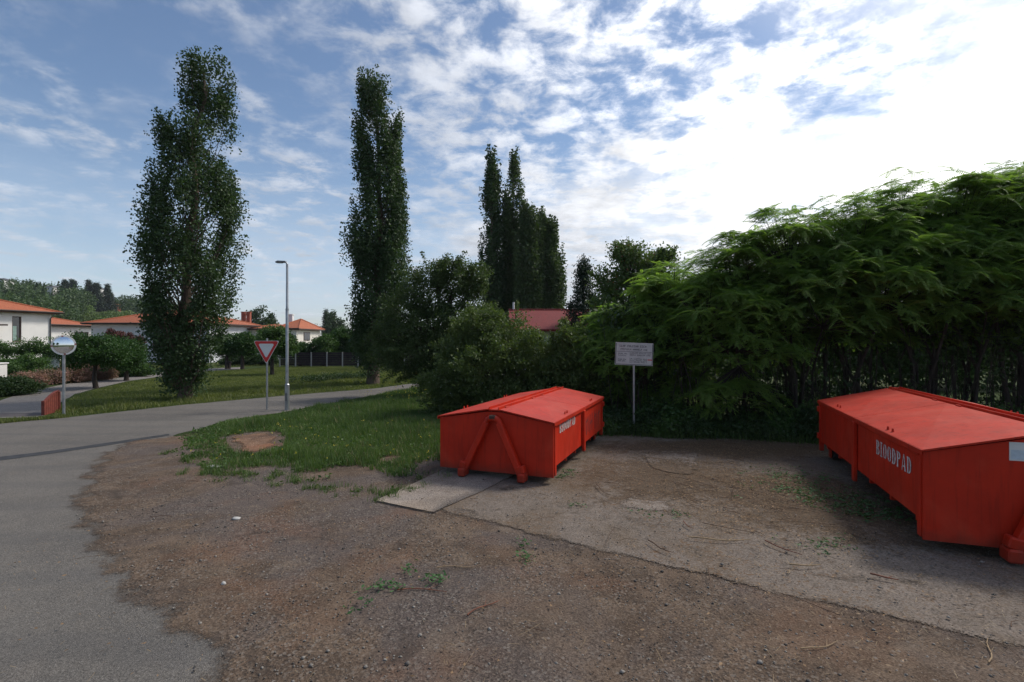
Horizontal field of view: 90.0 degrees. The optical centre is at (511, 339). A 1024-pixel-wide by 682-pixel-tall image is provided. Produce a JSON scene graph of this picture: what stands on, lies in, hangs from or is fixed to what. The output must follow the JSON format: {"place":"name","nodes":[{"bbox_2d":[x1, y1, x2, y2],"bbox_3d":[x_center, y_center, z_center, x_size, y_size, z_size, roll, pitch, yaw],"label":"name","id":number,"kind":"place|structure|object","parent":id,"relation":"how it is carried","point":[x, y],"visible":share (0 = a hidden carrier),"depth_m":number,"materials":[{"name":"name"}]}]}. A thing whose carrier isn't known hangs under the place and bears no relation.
{"place":"outdoors","nodes":[
{"label":"outdoors","id":0,"kind":"place"},
{"bbox_2d":[0,362,8,376],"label":"gate pillar","id":1,"kind":"structure","parent":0,"point":[3,368],"depth_m":24.50,"materials":[{"name":"white paint"}]},
{"bbox_2d":[77,311,129,321],"bbox_3d":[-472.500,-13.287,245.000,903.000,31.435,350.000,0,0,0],"label":"hill","id":2,"kind":"structure","parent":0,"point":[97,312],"depth_m":255.93,"materials":[{"name":"green plant"}]},
{"bbox_2d":[46,286,58,294],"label":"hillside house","id":3,"kind":"structure","parent":2,"relation":"on","point":[49,288],"depth_m":280.00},
{"bbox_2d":[55,279,68,294],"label":"conifer","id":4,"kind":"object","parent":2,"relation":"on","point":[65,283],"visible":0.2,"depth_m":278.88,"materials":[{"name":"green plant"}]},
{"bbox_2d":[66,279,78,289],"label":"conifer","id":5,"kind":"object","parent":2,"relation":"on","point":[71,282],"visible":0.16,"depth_m":274.18,"materials":[{"name":"green plant"}]},
{"bbox_2d":[82,279,100,310],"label":"conifer","id":6,"kind":"object","parent":2,"relation":"on","point":[88,283],"visible":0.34,"depth_m":279.06,"materials":[{"name":"green plant"}]},
{"bbox_2d":[88,282,106,311],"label":"conifer","id":7,"kind":"object","parent":2,"relation":"on","point":[96,289],"visible":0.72,"depth_m":279.00,"materials":[{"name":"green plant"}]},
{"bbox_2d":[97,283,118,311],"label":"conifer","id":8,"kind":"object","parent":2,"relation":"on","point":[109,295],"visible":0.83,"depth_m":284.01,"materials":[{"name":"green plant"}]},
{"bbox_2d":[0,278,421,338],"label":"hillside woods","id":9,"kind":"object","parent":2,"relation":"on","point":[71,304],"visible":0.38,"depth_m":222.19,"materials":[{"name":"green plant"}]},
{"bbox_2d":[321,308,328,334],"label":"conifer","id":10,"kind":"object","parent":2,"relation":"on","point":[325,315],"visible":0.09,"depth_m":169.59,"materials":[{"name":"green plant"}]},
{"bbox_2d":[0,367,239,417],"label":"path","id":11,"kind":"structure","parent":0,"point":[26,403],"depth_m":21.81,"materials":[{"name":"grey asphalt"}]},
{"bbox_2d":[0,413,40,416],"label":"footbridge deck","id":12,"kind":"structure","parent":11,"relation":"on","point":[17,414],"depth_m":16.26,"materials":[{"name":"grey concrete"}]},
{"bbox_2d":[60,362,302,368],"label":"garden grass","id":13,"kind":"structure","parent":0,"point":[222,365],"depth_m":46.19,"materials":[{"name":"green plant"}]},
{"bbox_2d":[52,366,445,415],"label":"lawn grass","id":14,"kind":"structure","parent":0,"point":[127,402],"depth_m":24.31,"materials":[{"name":"green plant"}]},
{"bbox_2d":[0,374,504,681],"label":"road","id":15,"kind":"structure","parent":0,"point":[36,492],"depth_m":5.28,"materials":[{"name":"grey asphalt"}]},
{"bbox_2d":[0,434,168,459],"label":"road seam","id":16,"kind":"object","parent":15,"relation":"on","point":[54,451],"visible":1,"depth_m":11.11,"materials":[{"name":"grey asphalt"}]},
{"bbox_2d":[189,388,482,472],"bbox_3d":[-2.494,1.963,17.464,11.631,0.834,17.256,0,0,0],"label":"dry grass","id":17,"kind":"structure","parent":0,"point":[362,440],"depth_m":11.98,"materials":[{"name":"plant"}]},
{"bbox_2d":[0,349,1016,444],"bbox_3d":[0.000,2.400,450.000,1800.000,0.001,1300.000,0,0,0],"label":"ground","id":18,"kind":"structure","parent":0,"point":[260,366],"depth_m":24.48,"materials":[{"name":"green plant"}]},
{"bbox_2d":[0,373,49,396],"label":"shrub","id":19,"kind":"object","parent":18,"relation":"on","point":[12,385],"visible":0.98,"depth_m":21.77,"materials":[{"name":"green plant"}]},
{"bbox_2d":[0,350,57,375],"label":"hedge","id":20,"kind":"object","parent":18,"relation":"on","point":[26,362],"visible":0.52,"depth_m":28.65,"materials":[{"name":"green plant"}]},
{"bbox_2d":[8,369,52,385],"bbox_3d":[-24.110,2.088,25.563,1.980,1.124,1.611,0,0,0],"label":"flowering shrub","id":21,"kind":"object","parent":18,"relation":"on","point":[37,376],"visible":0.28,"depth_m":25.53,"materials":[{"name":"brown plant"}]},
{"bbox_2d":[0,299,63,358],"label":"white house","id":22,"kind":"structure","parent":18,"relation":"on","point":[21,321],"depth_m":43.06,"materials":[{"name":"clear paint"}]},
{"bbox_2d":[11,316,20,342],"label":"window","id":23,"kind":"structure","parent":22,"relation":"in","point":[16,320],"depth_m":42.51,"materials":[{"name":"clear glass"}]},
{"bbox_2d":[0,414,68,422],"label":"strip grass","id":24,"kind":"structure","parent":18,"relation":"on","point":[18,419],"depth_m":15.21,"materials":[{"name":"green plant"}]},
{"bbox_2d":[0,335,76,368],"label":"hedge","id":25,"kind":"object","parent":18,"relation":"on","point":[39,347],"visible":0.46,"depth_m":33.89,"materials":[{"name":"green plant"}]},
{"bbox_2d":[41,390,60,414],"bbox_3d":[-14.951,2.043,16.611,0.090,0.713,1.059,0,0,-20],"label":"bridge railing","id":26,"kind":"object","parent":18,"relation":"on","point":[50,403],"visible":0.87,"depth_m":16.60,"materials":[{"name":"red metal"}]},
{"bbox_2d":[35,368,75,383],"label":"flowering shrub","id":27,"kind":"object","parent":18,"relation":"on","point":[56,377],"visible":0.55,"depth_m":27.13,"materials":[{"name":"brown plant"}]},
{"bbox_2d":[50,335,75,413],"bbox_3d":[-14.111,1.288,16.118,0.620,2.825,0.130,0,0,-34],"label":"traffic mirror","id":28,"kind":"object","parent":18,"relation":"on","point":[63,345],"visible":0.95,"depth_m":16.10,"materials":[{"name":"metal"}]},
{"bbox_2d":[51,317,90,359],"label":"white house","id":29,"kind":"structure","parent":18,"relation":"on","point":[59,326],"depth_m":57.03,"materials":[{"name":"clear paint"}]},
{"bbox_2d":[56,364,92,382],"bbox_3d":[-24.323,1.964,28.584,2.080,1.371,1.651,0,0,0],"label":"flowering shrub","id":30,"kind":"object","parent":18,"relation":"on","point":[80,376],"visible":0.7,"depth_m":28.28,"materials":[{"name":"brown plant"}]},
{"bbox_2d":[48,329,140,388],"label":"globe maple","id":31,"kind":"object","parent":18,"relation":"on","point":[94,351],"visible":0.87,"depth_m":24.61,"materials":[{"name":"green plant"}]},
{"bbox_2d":[82,364,119,379],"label":"flowering shrub","id":32,"kind":"object","parent":18,"relation":"on","point":[109,374],"visible":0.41,"depth_m":29.85,"materials":[{"name":"brown plant"}]},
{"bbox_2d":[101,328,147,345],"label":"shrub","id":33,"kind":"object","parent":18,"relation":"on","point":[118,333],"visible":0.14,"depth_m":40.65,"materials":[{"name":"purple plant"}]},
{"bbox_2d":[106,336,150,380],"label":"globe maple","id":34,"kind":"object","parent":18,"relation":"on","point":[140,353],"visible":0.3,"depth_m":29.61,"materials":[{"name":"green plant"}]},
{"bbox_2d":[114,361,159,376],"bbox_3d":[-24.785,2.011,33.028,3.497,1.278,1.577,0,0,0],"label":"hedge","id":35,"kind":"object","parent":18,"relation":"on","point":[146,370],"visible":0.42,"depth_m":32.73,"materials":[{"name":"green plant"}]},
{"bbox_2d":[80,313,260,362],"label":"white house","id":36,"kind":"structure","parent":18,"relation":"on","point":[120,323],"depth_m":52.00,"materials":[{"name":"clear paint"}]},
{"bbox_2d":[241,312,251,322],"bbox_3d":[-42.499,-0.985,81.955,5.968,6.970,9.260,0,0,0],"label":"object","id":37,"kind":"structure","parent":36,"relation":"on","point":[246,316],"depth_m":82.72,"materials":[{"name":"red brick"}]},
{"bbox_2d":[122,44,253,400],"bbox_3d":[-12.719,-4.414,20.418,4.382,14.146,4.179,0,0,0],"label":"poplar tree","id":38,"kind":"object","parent":18,"relation":"on","point":[178,352],"visible":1,"depth_m":19.73,"materials":[{"name":"green plant"}]},
{"bbox_2d":[214,332,238,368],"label":"globe maple","id":39,"kind":"object","parent":18,"relation":"on","point":[229,352],"visible":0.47,"depth_m":41.01,"materials":[{"name":"green plant"}]},
{"bbox_2d":[227,331,258,368],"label":"globe maple","id":40,"kind":"object","parent":18,"relation":"on","point":[242,345],"visible":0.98,"depth_m":40.49,"materials":[{"name":"green plant"}]},
{"bbox_2d":[218,355,278,365],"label":"hedge","id":41,"kind":"object","parent":18,"relation":"on","point":[251,360],"visible":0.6,"depth_m":46.53,"materials":[{"name":"green plant"}]},
{"bbox_2d":[245,305,279,324],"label":"distant tree","id":42,"kind":"object","parent":18,"relation":"on","point":[255,314],"visible":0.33,"depth_m":138.51,"materials":[{"name":"green plant"}]},
{"bbox_2d":[254,338,277,409],"bbox_3d":[-8.350,1.333,17.445,0.852,2.735,0.090,0,0,4],"label":"give way sign","id":43,"kind":"object","parent":18,"relation":"on","point":[266,348],"visible":0.93,"depth_m":17.41,"materials":[{"name":"metal"}]},
{"bbox_2d":[250,322,300,374],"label":"globe maple","id":44,"kind":"object","parent":18,"relation":"on","point":[273,333],"visible":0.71,"depth_m":34.26,"materials":[{"name":"green plant"}]},
{"bbox_2d":[275,260,289,409],"bbox_3d":[-7.768,0.020,17.348,0.462,5.360,0.163,0,0,0],"label":"street lamp","id":45,"kind":"object","parent":18,"relation":"on","point":[287,395],"visible":0.93,"depth_m":17.31,"materials":[{"name":"metal"}]},
{"bbox_2d":[247,314,324,358],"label":"white house","id":46,"kind":"structure","parent":18,"relation":"on","point":[305,331],"depth_m":61.93,"materials":[{"name":"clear paint"}]},
{"bbox_2d":[304,332,309,340],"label":"window","id":47,"kind":"structure","parent":46,"relation":"in","point":[306,334],"depth_m":62.56,"materials":[{"name":"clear glass"}]},
{"bbox_2d":[294,341,315,365],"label":"globe maple","id":48,"kind":"object","parent":18,"relation":"on","point":[304,347],"visible":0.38,"depth_m":45.81,"materials":[{"name":"green plant"}]},
{"bbox_2d":[308,333,341,365],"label":"globe maple","id":49,"kind":"object","parent":18,"relation":"on","point":[325,343],"visible":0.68,"depth_m":45.93,"materials":[{"name":"green plant"}]},
{"bbox_2d":[284,370,380,382],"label":"lawn weeds","id":50,"kind":"object","parent":18,"relation":"on","point":[325,376],"visible":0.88,"depth_m":29.56,"materials":[{"name":"green plant"}]},
{"bbox_2d":[321,309,348,334],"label":"distant tree","id":51,"kind":"object","parent":18,"relation":"on","point":[332,322],"visible":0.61,"depth_m":163.74,"materials":[{"name":"green plant"}]},
{"bbox_2d":[327,325,348,356],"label":"globe maple","id":52,"kind":"object","parent":18,"relation":"on","point":[337,333],"visible":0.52,"depth_m":47.33,"materials":[{"name":"green plant"}]},
{"bbox_2d":[279,352,412,366],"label":"board fence","id":53,"kind":"object","parent":18,"relation":"on","point":[311,359],"visible":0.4,"depth_m":45.18,"materials":[{"name":"wood"}]},
{"bbox_2d":[339,330,355,356],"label":"globe maple","id":54,"kind":"object","parent":18,"relation":"on","point":[347,346],"visible":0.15,"depth_m":47.24,"materials":[{"name":"green plant"}]},
{"bbox_2d":[338,64,412,384],"bbox_3d":[-7.274,-5.942,27.424,3.771,17.209,3.994,0,0,0],"label":"poplar tree","id":55,"kind":"object","parent":18,"relation":"on","point":[375,249],"visible":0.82,"depth_m":26.70,"materials":[{"name":"green plant"}]},
{"bbox_2d":[477,143,507,312],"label":"poplar tree","id":56,"kind":"object","parent":18,"relation":"on","point":[493,253],"visible":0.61,"depth_m":45.64,"materials":[{"name":"green plant"}]},
{"bbox_2d":[500,146,526,342],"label":"poplar tree","id":57,"kind":"object","parent":18,"relation":"on","point":[509,208],"visible":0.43,"depth_m":46.45,"materials":[{"name":"green plant"}]},
{"bbox_2d":[509,198,545,308],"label":"poplar tree","id":58,"kind":"object","parent":18,"relation":"on","point":[527,269],"visible":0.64,"depth_m":44.33,"materials":[{"name":"green plant"}]},
{"bbox_2d":[534,205,556,288],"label":"poplar tree","id":59,"kind":"object","parent":18,"relation":"on","point":[541,213],"visible":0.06,"depth_m":46.30,"materials":[{"name":"green plant"}]},
{"bbox_2d":[509,302,589,376],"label":"shed","id":60,"kind":"structure","parent":18,"relation":"on","point":[546,320],"depth_m":31.10,"materials":[{"name":"red tile"}]},
{"bbox_2d":[535,214,567,308],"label":"poplar tree","id":61,"kind":"object","parent":18,"relation":"on","point":[556,292],"visible":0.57,"depth_m":45.27,"materials":[{"name":"green plant"}]},
{"bbox_2d":[0,0,1023,335],"label":"sky","id":62,"kind":"structure","parent":0,"point":[672,122],"materials":[{"name":"blue"}]},
{"bbox_2d":[8,434,1018,677],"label":"leaf litter","id":63,"kind":"object","parent":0,"point":[889,637],"visible":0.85,"depth_m":6.54,"materials":[{"name":"brown plant"}]},
{"bbox_2d":[67,429,1023,681],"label":"dirt yard","id":64,"kind":"structure","parent":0,"point":[132,460],"depth_m":4.66,"materials":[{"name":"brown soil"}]},
{"bbox_2d":[397,584,446,591],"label":"twig","id":65,"kind":"object","parent":64,"relation":"on","point":[421,588],"visible":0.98,"depth_m":4.85,"materials":[{"name":"wood"}]},
{"bbox_2d":[376,467,512,513],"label":"concrete slab","id":66,"kind":"structure","parent":64,"relation":"on","point":[437,494],"depth_m":7.99,"materials":[{"name":"grey concrete"}]},
{"bbox_2d":[467,600,498,615],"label":"twig","id":67,"kind":"object","parent":64,"relation":"on","point":[481,606],"visible":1,"depth_m":4.53,"materials":[{"name":"brown wood"}]},
{"bbox_2d":[800,640,837,648],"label":"twig","id":68,"kind":"object","parent":64,"relation":"on","point":[818,647],"visible":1,"depth_m":3.94,"materials":[{"name":"wood"}]},
{"bbox_2d":[980,638,992,662],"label":"twig","id":69,"kind":"object","parent":64,"relation":"on","point":[990,659],"visible":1,"depth_m":3.89,"materials":[{"name":"wood"}]},
{"bbox_2d":[442,434,1023,645],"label":"concrete pad","id":70,"kind":"object","parent":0,"point":[869,597],"visible":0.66,"depth_m":6.40,"materials":[{"name":"grey concrete"}]},
{"bbox_2d":[1,436,1023,681],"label":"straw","id":71,"kind":"object","parent":70,"relation":"on","point":[635,558],"visible":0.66,"depth_m":5.36,"materials":[{"name":"beige plant"}]},
{"bbox_2d":[437,386,603,482],"bbox_3d":[0.403,1.754,10.563,2.211,1.199,4.290,0,0,21],"label":"waste skip","id":72,"kind":"object","parent":70,"relation":"on","point":[522,436],"visible":1,"depth_m":8.86,"materials":[{"name":"red paint"}]},
{"bbox_2d":[73,437,1020,681],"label":"twigs","id":73,"kind":"object","parent":70,"relation":"on","point":[732,497],"visible":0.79,"depth_m":7.51,"materials":[{"name":"brown wood"}]},
{"bbox_2d":[343,464,916,613],"bbox_3d":[1.904,2.331,7.320,7.924,0.038,4.182,0,0,-14],"label":"green debris","id":74,"kind":"object","parent":70,"relation":"on","point":[864,514],"visible":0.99,"depth_m":7.07,"materials":[{"name":"green plant"}]},
{"bbox_2d":[619,493,674,510],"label":"patch slab","id":75,"kind":"structure","parent":70,"relation":"on","point":[640,502],"depth_m":7.47,"materials":[{"name":"concrete"}]},
{"bbox_2d":[645,451,697,473],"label":"slab","id":76,"kind":"structure","parent":70,"relation":"on","point":[685,466],"depth_m":9.90,"materials":[{"name":"concrete"}]},
{"bbox_2d":[689,536,750,540],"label":"twig","id":77,"kind":"object","parent":70,"relation":"on","point":[718,539],"visible":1,"depth_m":5.97,"materials":[{"name":"wood"}]},
{"bbox_2d":[765,540,801,554],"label":"twig","id":78,"kind":"object","parent":70,"relation":"on","point":[782,548],"visible":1,"depth_m":5.71,"materials":[{"name":"brown wood"}]},
{"bbox_2d":[789,563,820,565],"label":"twig","id":79,"kind":"object","parent":70,"relation":"on","point":[803,565],"visible":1,"depth_m":5.29,"materials":[{"name":"wood"}]},
{"bbox_2d":[870,572,898,579],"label":"twig","id":80,"kind":"object","parent":70,"relation":"on","point":[883,576],"visible":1,"depth_m":5.03,"materials":[{"name":"brown wood"}]},
{"bbox_2d":[817,387,1023,564],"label":"waste skip","id":81,"kind":"object","parent":70,"relation":"on","point":[945,469],"visible":1,"depth_m":5.88,"materials":[{"name":"red paint"}]},
{"label":"verge soil","id":82,"kind":"structure","parent":0,"visible":0},
{"bbox_2d":[233,433,275,451],"bbox_3d":[-5.911,2.370,11.920,1.284,0.001,2.681,0,0,-38],"label":"bare soil patch","id":83,"kind":"object","parent":82,"relation":"on","point":[254,442],"visible":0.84,"depth_m":11.87,"materials":[{"name":"brown soil"}]},
{"bbox_2d":[157,449,452,503],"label":"straggling grass","id":84,"kind":"structure","parent":82,"relation":"on","point":[295,476],"depth_m":8.68,"materials":[{"name":"green plant"}]},
{"bbox_2d":[216,382,454,468],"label":"wildflowers","id":85,"kind":"object","parent":82,"relation":"on","point":[427,460],"visible":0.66,"depth_m":11.83,"materials":[{"name":"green plant"}]},
{"bbox_2d":[175,384,501,479],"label":"verge grass","id":86,"kind":"structure","parent":82,"relation":"on","point":[383,410],"depth_m":12.47,"materials":[{"name":"green plant"}]},
{"bbox_2d":[360,250,494,389],"bbox_3d":[-3.423,-0.553,21.257,5.606,6.306,3.382,0,0,-14],"label":"fruit tree","id":87,"kind":"object","parent":82,"relation":"on","point":[472,282],"visible":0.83,"depth_m":20.80,"materials":[{"name":"green plant"}]},
{"bbox_2d":[408,299,571,413],"bbox_3d":[-0.280,0.655,16.043,5.809,3.990,3.783,0,0,24],"label":"flowering bush","id":88,"kind":"object","parent":82,"relation":"on","point":[480,337],"visible":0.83,"depth_m":15.76,"materials":[{"name":"green plant"}]},
{"bbox_2d":[560,253,597,330],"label":"conifer","id":89,"kind":"object","parent":82,"relation":"on","point":[582,294],"visible":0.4,"depth_m":29.73,"materials":[{"name":"green plant"}]},
{"bbox_2d":[522,309,669,412],"bbox_3d":[2.540,0.860,15.309,4.625,3.580,2.762,0,0,0],"label":"bush","id":90,"kind":"object","parent":82,"relation":"on","point":[561,361],"visible":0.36,"depth_m":14.76,"materials":[{"name":"green plant"}]},
{"bbox_2d":[571,303,661,404],"bbox_3d":[3.070,0.708,15.307,3.133,3.685,4.352,0,0,0],"label":"sumac tree","id":91,"kind":"object","parent":82,"relation":"on","point":[596,327],"visible":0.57,"depth_m":14.46,"materials":[{"name":"green plant"}]},
{"bbox_2d":[615,342,652,423],"bbox_3d":[3.089,1.384,12.976,0.960,2.632,0.070,0,0,6],"label":"notice board","id":92,"kind":"object","parent":82,"relation":"on","point":[634,354],"visible":0.98,"depth_m":12.95,"materials":[{"name":"metal"}]},
{"bbox_2d":[584,236,684,326],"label":"cherry plum tree","id":93,"kind":"object","parent":82,"relation":"on","point":[631,260],"visible":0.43,"depth_m":22.71,"materials":[{"name":"green plant"}]},
{"bbox_2d":[616,261,733,411],"bbox_3d":[4.724,0.119,15.036,3.735,4.861,4.618,0,0,0],"label":"sumac tree","id":94,"kind":"object","parent":82,"relation":"on","point":[650,289],"visible":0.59,"depth_m":14.16,"materials":[{"name":"green plant"}]},
{"bbox_2d":[596,419,826,445],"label":"edge grass","id":95,"kind":"structure","parent":82,"relation":"on","point":[652,434],"depth_m":12.22,"materials":[{"name":"green plant"}]},
{"bbox_2d":[646,230,824,419],"bbox_3d":[5.884,-0.182,13.743,4.267,5.464,5.097,0,0,0],"label":"sumac tree","id":96,"kind":"object","parent":82,"relation":"on","point":[723,299],"visible":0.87,"depth_m":12.79,"materials":[{"name":"green plant"}]},
{"bbox_2d":[695,341,824,383],"bbox_3d":[11.092,0.073,23.994,6.488,5.155,4.408,0,0,0],"label":"bush","id":97,"kind":"object","parent":82,"relation":"on","point":[760,370],"visible":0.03,"depth_m":23.21,"materials":[{"name":"green plant"}]},
{"bbox_2d":[501,390,1023,443],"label":"undergrowth","id":98,"kind":"object","parent":82,"relation":"on","point":[666,414],"visible":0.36,"depth_m":12.63,"materials":[{"name":"green plant"}]},
{"bbox_2d":[579,293,1023,419],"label":"thicket","id":99,"kind":"object","parent":82,"relation":"on","point":[961,351],"depth_m":13.26,"materials":[{"name":"green plant"}]},
{"bbox_2d":[709,202,904,417],"bbox_3d":[7.441,-0.508,13.463,4.457,6.116,5.102,0,0,0],"label":"sumac tree","id":100,"kind":"object","parent":82,"relation":"on","point":[778,252],"visible":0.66,"depth_m":12.50,"materials":[{"name":"green plant"}]},
{"bbox_2d":[796,316,921,385],"bbox_3d":[16.673,-0.073,26.120,8.049,5.446,4.808,0,0,0],"label":"bush","id":101,"kind":"object","parent":82,"relation":"on","point":[846,348],"visible":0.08,"depth_m":25.02,"materials":[{"name":"green plant"}]},
{"bbox_2d":[758,190,981,398],"bbox_3d":[8.781,-0.649,13.215,4.478,6.398,5.302,0,0,0],"label":"sumac tree","id":102,"kind":"object","parent":82,"relation":"on","point":[914,282],"visible":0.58,"depth_m":11.96,"materials":[{"name":"green plant"}]},
{"bbox_2d":[806,166,1023,394],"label":"sumac tree","id":103,"kind":"object","parent":82,"relation":"on","point":[919,239],"visible":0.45,"depth_m":11.92,"materials":[{"name":"green plant"}]},
{"bbox_2d":[856,325,1008,388],"bbox_3d":[20.366,0.161,25.190,7.608,5.599,5.048,0,0,0],"label":"bush","id":104,"kind":"object","parent":82,"relation":"on","point":[947,353],"visible":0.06,"depth_m":24.16,"materials":[{"name":"green plant"}]},
{"bbox_2d":[856,170,1023,403],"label":"sumac tree","id":105,"kind":"object","parent":82,"relation":"on","point":[972,176],"visible":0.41,"depth_m":11.77,"materials":[{"name":"green plant"}]},
{"bbox_2d":[910,161,1023,409],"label":"sumac tree","id":106,"kind":"object","parent":82,"relation":"on","point":[1013,221],"visible":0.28,"depth_m":12.13,"materials":[{"name":"green plant"}]},
{"bbox_2d":[941,159,1023,407],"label":"sumac tree","id":107,"kind":"object","parent":82,"relation":"on","point":[1004,173],"visible":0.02,"depth_m":16.41,"materials":[{"name":"green plant"}]}
]}

